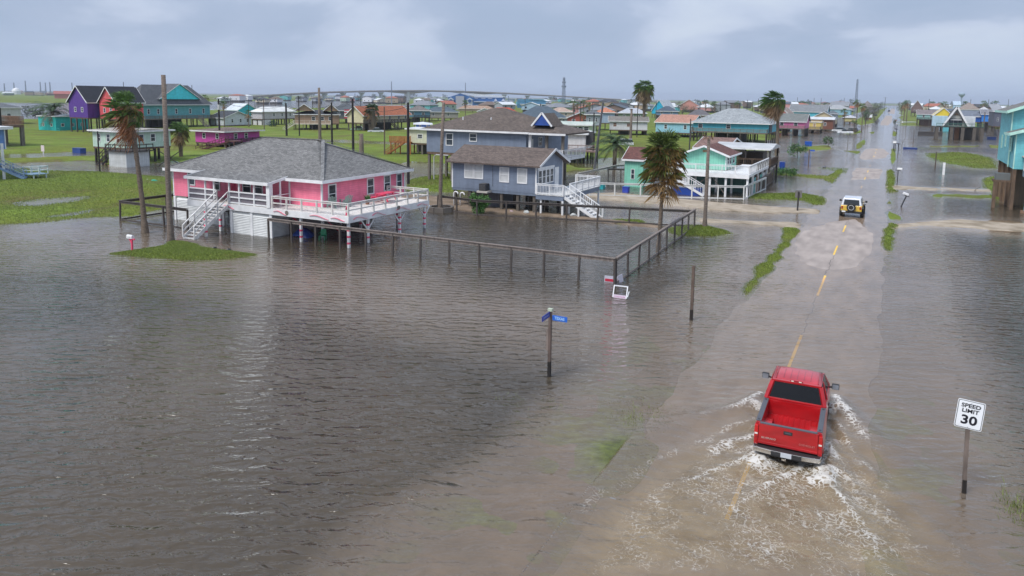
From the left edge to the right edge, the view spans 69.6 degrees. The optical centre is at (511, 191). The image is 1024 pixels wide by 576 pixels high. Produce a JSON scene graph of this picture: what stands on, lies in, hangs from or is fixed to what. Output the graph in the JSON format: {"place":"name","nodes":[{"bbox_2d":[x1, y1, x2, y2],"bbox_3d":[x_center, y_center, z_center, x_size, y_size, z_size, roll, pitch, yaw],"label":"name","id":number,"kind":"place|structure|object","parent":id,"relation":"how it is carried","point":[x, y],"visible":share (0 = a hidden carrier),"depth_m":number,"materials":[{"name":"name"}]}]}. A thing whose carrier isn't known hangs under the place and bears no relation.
{"place":"outdoors","nodes":[
{"label":"outdoors","id":0,"kind":"place"},
{"bbox_2d":[53,91,70,98],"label":"barn","id":1,"kind":"structure","parent":0,"point":[62,94],"depth_m":1005.13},
{"bbox_2d":[0,100,1023,575],"bbox_3d":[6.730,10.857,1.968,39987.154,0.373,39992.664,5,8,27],"label":"flood water","id":2,"kind":"structure","parent":0,"point":[286,406],"depth_m":27.37,"materials":[{"name":"liquid"}]},
{"bbox_2d":[293,227,313,237],"bbox_3d":[-16.310,3.159,57.617,1.900,0.790,1.100,5,8,27],"label":"tarpaulin","id":3,"kind":"object","parent":2,"relation":"in","point":[307,233],"visible":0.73,"depth_m":57.25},
{"bbox_2d":[689,265,694,319],"bbox_3d":[9.042,5.257,36.916,0.143,3.199,0.143,5,8,27],"label":"wooden post","id":4,"kind":"object","parent":2,"relation":"in","point":[692,292],"visible":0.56,"depth_m":36.83,"materials":[{"name":"brown wood"}]},
{"bbox_2d":[0,91,1023,575],"bbox_3d":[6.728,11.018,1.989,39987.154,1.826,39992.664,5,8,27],"label":"ground","id":5,"kind":"structure","parent":0,"point":[502,529],"depth_m":34.31,"materials":[{"name":"plant"}]},
{"bbox_2d":[0,103,21,119],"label":"house","id":6,"kind":"structure","parent":5,"relation":"on","point":[9,110],"depth_m":233.69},
{"bbox_2d":[0,108,24,145],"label":"raised deck","id":7,"kind":"structure","parent":5,"relation":"on","point":[14,121],"depth_m":143.01,"materials":[{"name":"brown wood"}]},
{"bbox_2d":[0,126,48,178],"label":"beach house","id":8,"kind":"structure","parent":5,"relation":"on","point":[3,168],"depth_m":90.27,"materials":[{"name":"wood"}]},
{"bbox_2d":[21,106,43,117],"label":"bush","id":9,"kind":"object","parent":5,"relation":"on","point":[41,112],"visible":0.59,"depth_m":293.67,"materials":[{"name":"green plant"}]},
{"bbox_2d":[22,101,68,126],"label":"date palm","id":10,"kind":"object","parent":5,"relation":"on","point":[51,109],"visible":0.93,"depth_m":200.25,"materials":[{"name":"green plant"}]},
{"bbox_2d":[36,114,90,130],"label":"house","id":11,"kind":"structure","parent":5,"relation":"on","point":[60,122],"depth_m":201.38,"materials":[{"name":"wood"}]},
{"bbox_2d":[66,85,136,132],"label":"house","id":12,"kind":"structure","parent":5,"relation":"on","point":[82,101],"depth_m":193.73,"materials":[{"name":"wood"}]},
{"bbox_2d":[96,87,145,127],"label":"house","id":13,"kind":"structure","parent":5,"relation":"on","point":[106,92],"depth_m":193.27,"materials":[{"name":"wood"}]},
{"bbox_2d":[98,90,148,233],"bbox_3d":[-30.294,-2.189,57.415,3.238,11.653,3.590,-3,8,-25],"label":"palm tree","id":14,"kind":"object","parent":5,"relation":"on","point":[127,129],"visible":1,"depth_m":56.76,"materials":[{"name":"green plant"}]},
{"bbox_2d":[87,127,174,162],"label":"house","id":15,"kind":"structure","parent":5,"relation":"on","point":[154,136],"depth_m":115.25,"materials":[{"name":"wood"}]},
{"bbox_2d":[95,143,180,167],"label":"ground room","id":16,"kind":"object","parent":5,"relation":"on","point":[122,157],"visible":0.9,"depth_m":108.97,"materials":[{"name":"white wood"}]},
{"bbox_2d":[161,75,174,241],"bbox_3d":[-25.460,-2.241,54.353,0.680,12.664,0.647,5,8,27],"label":"utility pole","id":17,"kind":"object","parent":5,"relation":"on","point":[170,232],"visible":0.79,"depth_m":54.25,"materials":[{"name":"brown wood"}]},
{"bbox_2d":[118,193,228,229],"bbox_3d":[-28.012,1.696,65.028,8.763,2.266,8.696,5,8,27],"label":"post fence","id":18,"kind":"object","parent":5,"relation":"on","point":[129,201],"visible":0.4,"depth_m":62.39,"materials":[{"name":"brown wood"}]},
{"bbox_2d":[137,84,215,127],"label":"house","id":19,"kind":"structure","parent":5,"relation":"on","point":[186,102],"depth_m":229.89,"materials":[{"name":"wood"}]},
{"bbox_2d":[168,121,190,156],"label":"palm tree","id":20,"kind":"object","parent":5,"relation":"on","point":[181,130],"visible":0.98,"depth_m":124.01,"materials":[{"name":"green plant"}]},
{"bbox_2d":[195,135,242,148],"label":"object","id":21,"kind":"structure","parent":5,"relation":"on","point":[219,144],"depth_m":140.74,"materials":[{"name":"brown wood"}]},
{"bbox_2d":[189,127,264,147],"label":"house","id":22,"kind":"structure","parent":5,"relation":"on","point":[204,136],"depth_m":148.54,"materials":[{"name":"wood"}]},
{"bbox_2d":[208,111,252,125],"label":"house","id":23,"kind":"structure","parent":5,"relation":"on","point":[234,118],"depth_m":242.93,"materials":[{"name":"wood"}]},
{"bbox_2d":[229,94,245,101],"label":"house","id":24,"kind":"structure","parent":5,"relation":"on","point":[238,98],"depth_m":917.30,"materials":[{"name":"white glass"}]},
{"bbox_2d":[224,103,254,115],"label":"house","id":25,"kind":"structure","parent":5,"relation":"on","point":[241,108],"depth_m":330.64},
{"bbox_2d":[249,107,296,124],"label":"house","id":26,"kind":"structure","parent":5,"relation":"on","point":[273,113],"depth_m":255.90,"materials":[{"name":"wood"}]},
{"bbox_2d":[162,137,429,247],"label":"beach house","id":27,"kind":"structure","parent":5,"relation":"on","point":[295,179],"depth_m":59.27,"materials":[{"name":"wood"}]},
{"bbox_2d":[328,183,336,202],"bbox_3d":[-14.058,0.136,57.549,0.073,1.550,0.950,5,8,27],"label":"window","id":28,"kind":"structure","parent":27,"relation":"in","point":[332,188],"depth_m":57.53,"materials":[{"name":"white glass"}]},
{"bbox_2d":[367,177,373,194],"bbox_3d":[-11.871,-0.497,61.720,0.073,1.400,0.950,5,8,27],"label":"window","id":29,"kind":"structure","parent":27,"relation":"in","point":[370,181],"depth_m":61.71,"materials":[{"name":"white glass"}]},
{"bbox_2d":[384,174,390,190],"bbox_3d":[-10.813,-0.792,63.741,0.073,1.400,0.950,5,8,27],"label":"window","id":30,"kind":"structure","parent":27,"relation":"in","point":[387,178],"depth_m":63.77,"materials":[{"name":"white glass"}]},
{"bbox_2d":[283,104,340,129],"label":"house","id":31,"kind":"structure","parent":5,"relation":"on","point":[309,115],"depth_m":226.03,"materials":[{"name":"wood"}]},
{"bbox_2d":[318,88,321,140],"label":"utility pole","id":32,"kind":"object","parent":5,"relation":"on","point":[319,120],"visible":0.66,"depth_m":170.92,"materials":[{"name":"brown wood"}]},
{"bbox_2d":[332,103,351,122],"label":"house","id":33,"kind":"structure","parent":5,"relation":"on","point":[340,108],"depth_m":278.65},
{"bbox_2d":[351,99,354,150],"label":"utility pole","id":34,"kind":"object","parent":5,"relation":"on","point":[353,124],"visible":0.79,"depth_m":134.12,"materials":[{"name":"brown wood"}]},
{"bbox_2d":[363,103,379,129],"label":"palm tree","id":35,"kind":"object","parent":5,"relation":"on","point":[372,117],"visible":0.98,"depth_m":222.20,"materials":[{"name":"green plant"}]},
{"bbox_2d":[344,106,414,130],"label":"house","id":36,"kind":"structure","parent":5,"relation":"on","point":[398,116],"depth_m":231.21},
{"bbox_2d":[385,136,414,153],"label":"wooden deck","id":37,"kind":"structure","parent":5,"relation":"on","point":[401,140],"depth_m":135.30,"materials":[{"name":"brown wood"}]},
{"bbox_2d":[407,102,409,183],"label":"utility pole","id":38,"kind":"object","parent":5,"relation":"on","point":[408,161],"visible":0.79,"depth_m":92.21,"materials":[{"name":"brown wood"}]},
{"bbox_2d":[404,127,435,154],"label":"house","id":39,"kind":"structure","parent":5,"relation":"on","point":[418,136],"depth_m":135.69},
{"bbox_2d":[409,105,430,121],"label":"house","id":40,"kind":"structure","parent":5,"relation":"on","point":[417,112],"depth_m":301.90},
{"bbox_2d":[410,101,437,108],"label":"house","id":41,"kind":"structure","parent":5,"relation":"on","point":[427,104],"depth_m":450.17,"materials":[{"name":"white wood"}]},
{"bbox_2d":[428,205,453,212],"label":"planter","id":42,"kind":"object","parent":5,"relation":"on","point":[444,209],"visible":0.84,"depth_m":70.16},
{"bbox_2d":[438,102,444,207],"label":"utility pole","id":43,"kind":"object","parent":5,"relation":"on","point":[440,203],"visible":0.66,"depth_m":70.22,"materials":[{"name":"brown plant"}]},
{"bbox_2d":[267,218,615,285],"bbox_3d":[-6.212,4.013,49.731,27.725,2.178,0.200,4,8,27],"label":"post fence","id":44,"kind":"object","parent":5,"relation":"on","point":[508,247],"visible":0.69,"depth_m":48.67,"materials":[{"name":"brown wood"}]},
{"bbox_2d":[425,107,457,120],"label":"house","id":45,"kind":"structure","parent":5,"relation":"on","point":[450,113],"depth_m":320.48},
{"bbox_2d":[435,101,455,109],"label":"house","id":46,"kind":"structure","parent":5,"relation":"on","point":[451,104],"depth_m":530.61,"materials":[{"name":"wood"}]},
{"bbox_2d":[213,90,679,102],"bbox_3d":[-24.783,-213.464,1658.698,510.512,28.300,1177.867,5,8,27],"label":"highway bridge","id":47,"kind":"structure","parent":5,"relation":"on","point":[406,93],"depth_m":1648.99,"materials":[{"name":"concrete"}]},
{"bbox_2d":[458,105,491,111],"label":"house","id":48,"kind":"structure","parent":5,"relation":"on","point":[472,108],"depth_m":507.28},
{"bbox_2d":[448,93,504,108],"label":"event hall","id":49,"kind":"structure","parent":5,"relation":"on","point":[458,99],"depth_m":613.93,"materials":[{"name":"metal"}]},
{"bbox_2d":[468,192,490,213],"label":"bush","id":50,"kind":"object","parent":5,"relation":"on","point":[482,206],"visible":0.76,"depth_m":69.12,"materials":[{"name":"green plant"}]},
{"bbox_2d":[494,102,515,109],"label":"house","id":51,"kind":"structure","parent":5,"relation":"on","point":[511,105],"depth_m":525.92,"materials":[{"name":"white wood"}]},
{"bbox_2d":[420,108,590,184],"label":"house","id":52,"kind":"structure","parent":5,"relation":"on","point":[500,127],"depth_m":92.49,"materials":[{"name":"wood"}]},
{"bbox_2d":[446,133,452,145],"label":"window","id":53,"kind":"structure","parent":52,"relation":"in","point":[449,136],"depth_m":94.08,"materials":[{"name":"white glass"}]},
{"bbox_2d":[0,147,1023,525],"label":"grass","id":54,"kind":"structure","parent":5,"relation":"on","point":[178,249],"depth_m":71.42,"materials":[{"name":"green plant"}]},
{"bbox_2d":[445,144,603,217],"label":"cabin","id":55,"kind":"object","parent":5,"relation":"on","point":[504,173],"visible":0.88,"depth_m":72.47,"materials":[{"name":"wood"}]},
{"bbox_2d":[464,163,473,178],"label":"window","id":56,"kind":"structure","parent":55,"relation":"in","point":[468,168],"depth_m":73.56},
{"bbox_2d":[474,164,482,178],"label":"window","id":57,"kind":"structure","parent":55,"relation":"in","point":[478,168],"depth_m":73.04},
{"bbox_2d":[499,167,508,182],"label":"window","id":58,"kind":"structure","parent":55,"relation":"in","point":[503,171],"depth_m":71.75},
{"bbox_2d":[517,168,526,183],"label":"window","id":59,"kind":"structure","parent":55,"relation":"in","point":[521,172],"depth_m":70.88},
{"bbox_2d":[521,102,541,111],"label":"house","id":60,"kind":"structure","parent":5,"relation":"on","point":[525,107],"depth_m":529.26,"materials":[{"name":"white"}]},
{"bbox_2d":[517,99,548,107],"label":"warehouse","id":61,"kind":"structure","parent":5,"relation":"on","point":[520,102],"depth_m":754.20,"materials":[{"name":"metal"}]},
{"bbox_2d":[523,106,566,120],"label":"house","id":62,"kind":"structure","parent":5,"relation":"on","point":[535,111],"depth_m":268.71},
{"bbox_2d":[542,308,566,376],"bbox_3d":[1.576,6.243,28.714,0.880,3.230,0.884,5,8,27],"label":"street sign","id":63,"kind":"object","parent":5,"relation":"on","point":[549,316],"visible":0.99,"depth_m":29.04,"materials":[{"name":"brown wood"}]},
{"bbox_2d":[546,103,572,110],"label":"house","id":64,"kind":"structure","parent":5,"relation":"on","point":[554,105],"depth_m":392.68,"materials":[{"name":"white"}]},
{"bbox_2d":[554,107,573,116],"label":"house","id":65,"kind":"structure","parent":5,"relation":"on","point":[564,111],"depth_m":324.30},
{"bbox_2d":[437,195,695,225],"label":"post fence","id":66,"kind":"object","parent":5,"relation":"on","point":[565,205],"visible":0.7,"depth_m":66.72,"materials":[{"name":"brown wood"}]},
{"bbox_2d":[566,112,585,120],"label":"house","id":67,"kind":"structure","parent":5,"relation":"on","point":[575,117],"depth_m":240.73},
{"bbox_2d":[561,121,598,149],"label":"house","id":68,"kind":"structure","parent":5,"relation":"on","point":[585,125],"depth_m":148.80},
{"bbox_2d":[568,131,598,163],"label":"house","id":69,"kind":"structure","parent":5,"relation":"on","point":[578,141],"depth_m":126.79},
{"bbox_2d":[584,110,600,126],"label":"house","id":70,"kind":"structure","parent":5,"relation":"on","point":[589,116],"depth_m":210.29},
{"bbox_2d":[577,164,624,182],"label":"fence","id":71,"kind":"object","parent":5,"relation":"on","point":[597,170],"visible":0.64,"depth_m":94.34,"materials":[{"name":"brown wood"}]},
{"bbox_2d":[593,101,609,169],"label":"lamp pole","id":72,"kind":"object","parent":5,"relation":"on","point":[596,151],"visible":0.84,"depth_m":113.63,"materials":[{"name":"brown wood"}]},
{"bbox_2d":[596,107,615,129],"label":"house","id":73,"kind":"structure","parent":5,"relation":"on","point":[607,112],"depth_m":248.32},
{"bbox_2d":[590,131,632,167],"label":"date palm","id":74,"kind":"object","parent":5,"relation":"on","point":[615,146],"visible":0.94,"depth_m":115.14,"materials":[{"name":"green plant"}]},
{"bbox_2d":[604,274,622,282],"bbox_3d":[6.175,5.229,44.419,1.160,0.585,0.360,1,7,1],"label":"campaign sign","id":75,"kind":"object","parent":5,"relation":"on","point":[610,278],"visible":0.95,"depth_m":44.44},
{"bbox_2d":[606,104,629,115],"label":"house","id":76,"kind":"structure","parent":5,"relation":"on","point":[618,107],"depth_m":404.58,"materials":[{"name":"grey"}]},
{"bbox_2d":[608,116,648,134],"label":"house","id":77,"kind":"structure","parent":5,"relation":"on","point":[620,125],"depth_m":219.57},
{"bbox_2d":[618,108,647,116],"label":"house","id":78,"kind":"structure","parent":5,"relation":"on","point":[625,112],"depth_m":356.51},
{"bbox_2d":[621,146,653,187],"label":"house","id":79,"kind":"structure","parent":5,"relation":"on","point":[632,159],"depth_m":92.81,"materials":[{"name":"wood"}]},
{"bbox_2d":[631,80,653,134],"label":"palm tree","id":80,"kind":"object","parent":5,"relation":"on","point":[644,94],"visible":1,"depth_m":220.50,"materials":[{"name":"green plant"}]},
{"bbox_2d":[615,209,695,284],"bbox_3d":[10.995,3.739,53.729,0.187,2.178,22.515,4,8,25],"label":"wire fence","id":81,"kind":"object","parent":5,"relation":"on","point":[637,245],"visible":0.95,"depth_m":51.46,"materials":[{"name":"brown wood"}]},
{"bbox_2d":[636,128,687,247],"bbox_3d":[11.170,-0.176,55.036,3.961,9.413,3.958,5,8,27],"label":"palm tree","id":82,"kind":"object","parent":5,"relation":"on","point":[663,160],"visible":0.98,"depth_m":54.10,"materials":[{"name":"green plant"}]},
{"bbox_2d":[651,100,674,117],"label":"house","id":83,"kind":"structure","parent":5,"relation":"on","point":[662,103],"depth_m":418.67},
{"bbox_2d":[656,106,678,118],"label":"house","id":84,"kind":"structure","parent":5,"relation":"on","point":[662,110],"depth_m":364.83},
{"bbox_2d":[654,114,701,136],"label":"house","id":85,"kind":"structure","parent":5,"relation":"on","point":[680,124],"depth_m":211.85,"materials":[{"name":"wood"}]},
{"bbox_2d":[589,177,766,201],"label":"white fence","id":86,"kind":"object","parent":5,"relation":"on","point":[692,186],"visible":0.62,"depth_m":83.05,"materials":[{"name":"wood"}]},
{"bbox_2d":[674,187,701,195],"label":"storage bin","id":87,"kind":"object","parent":5,"relation":"on","point":[685,190],"visible":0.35,"depth_m":85.56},
{"bbox_2d":[678,100,698,111],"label":"house","id":88,"kind":"structure","parent":5,"relation":"on","point":[689,103],"depth_m":622.97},
{"bbox_2d":[687,109,709,116],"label":"house","id":89,"kind":"structure","parent":5,"relation":"on","point":[701,112],"depth_m":422.17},
{"bbox_2d":[702,135,713,226],"bbox_3d":[16.755,-0.695,63.383,1.127,8.462,0.901,-1,8,-15],"label":"utility pole","id":90,"kind":"object","parent":5,"relation":"on","point":[704,223],"visible":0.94,"depth_m":63.23,"materials":[{"name":"brown wood"}]},
{"bbox_2d":[690,108,779,142],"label":"house","id":91,"kind":"structure","parent":5,"relation":"on","point":[740,124],"depth_m":191.41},
{"bbox_2d":[718,141,780,178],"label":"porch house","id":92,"kind":"structure","parent":5,"relation":"on","point":[751,155],"depth_m":101.27,"materials":[{"name":"metal"}]},
{"bbox_2d":[759,165,775,190],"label":"brown fence","id":93,"kind":"object","parent":5,"relation":"on","point":[770,179],"visible":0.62,"depth_m":96.66,"materials":[{"name":"brown wood"}]},
{"bbox_2d":[757,90,785,151],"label":"palm tree","id":94,"kind":"object","parent":5,"relation":"on","point":[774,107],"visible":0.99,"depth_m":157.07,"materials":[{"name":"green plant"}]},
{"bbox_2d":[775,167,797,176],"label":"bush","id":95,"kind":"object","parent":5,"relation":"on","point":[784,170],"visible":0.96,"depth_m":108.56,"materials":[{"name":"green plant"}]},
{"bbox_2d":[772,113,810,136],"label":"house","id":96,"kind":"structure","parent":5,"relation":"on","point":[794,122],"depth_m":235.94,"materials":[{"name":"wood"}]},
{"bbox_2d":[787,143,809,156],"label":"bush","id":97,"kind":"object","parent":5,"relation":"on","point":[791,150],"visible":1,"depth_m":144.83,"materials":[{"name":"green plant"}]},
{"bbox_2d":[789,104,829,116],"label":"house","id":98,"kind":"structure","parent":5,"relation":"on","point":[812,110],"depth_m":357.96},
{"bbox_2d":[813,111,838,125],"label":"house","id":99,"kind":"structure","parent":5,"relation":"on","point":[825,114],"depth_m":329.25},
{"bbox_2d":[830,105,851,118],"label":"house","id":100,"kind":"structure","parent":5,"relation":"on","point":[838,108],"depth_m":481.59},
{"bbox_2d":[911,100,923,115],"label":"house","id":101,"kind":"structure","parent":5,"relation":"on","point":[917,105],"depth_m":595.70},
{"bbox_2d":[916,110,936,125],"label":"house","id":102,"kind":"structure","parent":5,"relation":"on","point":[924,117],"depth_m":360.87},
{"bbox_2d":[931,107,983,140],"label":"frame house","id":103,"kind":"structure","parent":5,"relation":"on","point":[958,124],"depth_m":227.08,"materials":[{"name":"wood"}]},
{"bbox_2d":[960,102,978,110],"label":"house","id":104,"kind":"structure","parent":5,"relation":"on","point":[969,106],"depth_m":570.07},
{"bbox_2d":[954,398,985,493],"bbox_3d":[12.819,7.413,20.798,0.714,3.245,0.145,5,8,27],"label":"speed limit sign","id":105,"kind":"object","parent":5,"relation":"on","point":[969,415],"visible":1,"depth_m":20.64,"materials":[{"name":"white metal"}]},
{"bbox_2d":[987,104,1001,135],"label":"house","id":106,"kind":"structure","parent":5,"relation":"on","point":[994,119],"depth_m":255.45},
{"bbox_2d":[0,0,1023,104],"label":"sky","id":107,"kind":"structure","parent":0,"point":[898,51],"materials":[{"name":"grey"}]},
{"bbox_2d":[692,136,741,168],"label":"house","id":108,"kind":"structure","parent":0,"point":[701,142],"depth_m":105.38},
{"bbox_2d":[669,143,768,197],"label":"beach house","id":109,"kind":"structure","parent":0,"point":[722,161],"depth_m":88.46,"materials":[{"name":"wood"}]},
{"bbox_2d":[649,109,894,575],"bbox_3d":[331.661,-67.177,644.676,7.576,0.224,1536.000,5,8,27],"label":"road","id":110,"kind":"structure","parent":0,"point":[847,357],"depth_m":35.27,"materials":[{"name":"asphalt"}]},
{"bbox_2d":[753,366,838,464],"bbox_3d":[9.536,7.161,24.736,2.540,1.937,5.790,4,8,26],"label":"pickup truck","id":111,"kind":"object","parent":110,"relation":"on","point":[791,419],"visible":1,"depth_m":23.94,"materials":[{"name":"paint"}]},
{"bbox_2d":[787,123,887,366],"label":"road marking","id":112,"kind":"object","parent":110,"relation":"on","point":[798,343],"visible":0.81,"depth_m":34.81,"materials":[{"name":"paint"}]},
{"bbox_2d":[839,195,867,216],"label":"off road vehicle","id":113,"kind":"object","parent":110,"relation":"on","point":[853,204],"visible":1,"depth_m":70.74,"materials":[{"name":"paint"}]},
{"bbox_2d":[801,120,823,132],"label":"house","id":114,"kind":"structure","parent":0,"point":[815,125],"depth_m":259.34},
{"bbox_2d":[810,117,836,130],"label":"house","id":115,"kind":"structure","parent":0,"point":[828,123],"depth_m":278.23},
{"bbox_2d":[931,107,949,131],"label":"house","id":116,"kind":"structure","parent":0,"point":[942,111],"depth_m":289.12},
{"bbox_2d":[961,110,980,126],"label":"house","id":117,"kind":"structure","parent":0,"point":[970,113],"depth_m":302.51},
{"bbox_2d":[979,109,991,130],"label":"house","id":118,"kind":"structure","parent":0,"point":[981,111],"depth_m":298.88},
{"bbox_2d":[991,102,1023,213],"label":"beach house","id":119,"kind":"structure","parent":0,"point":[1008,184],"depth_m":79.38,"materials":[{"name":"wood"}]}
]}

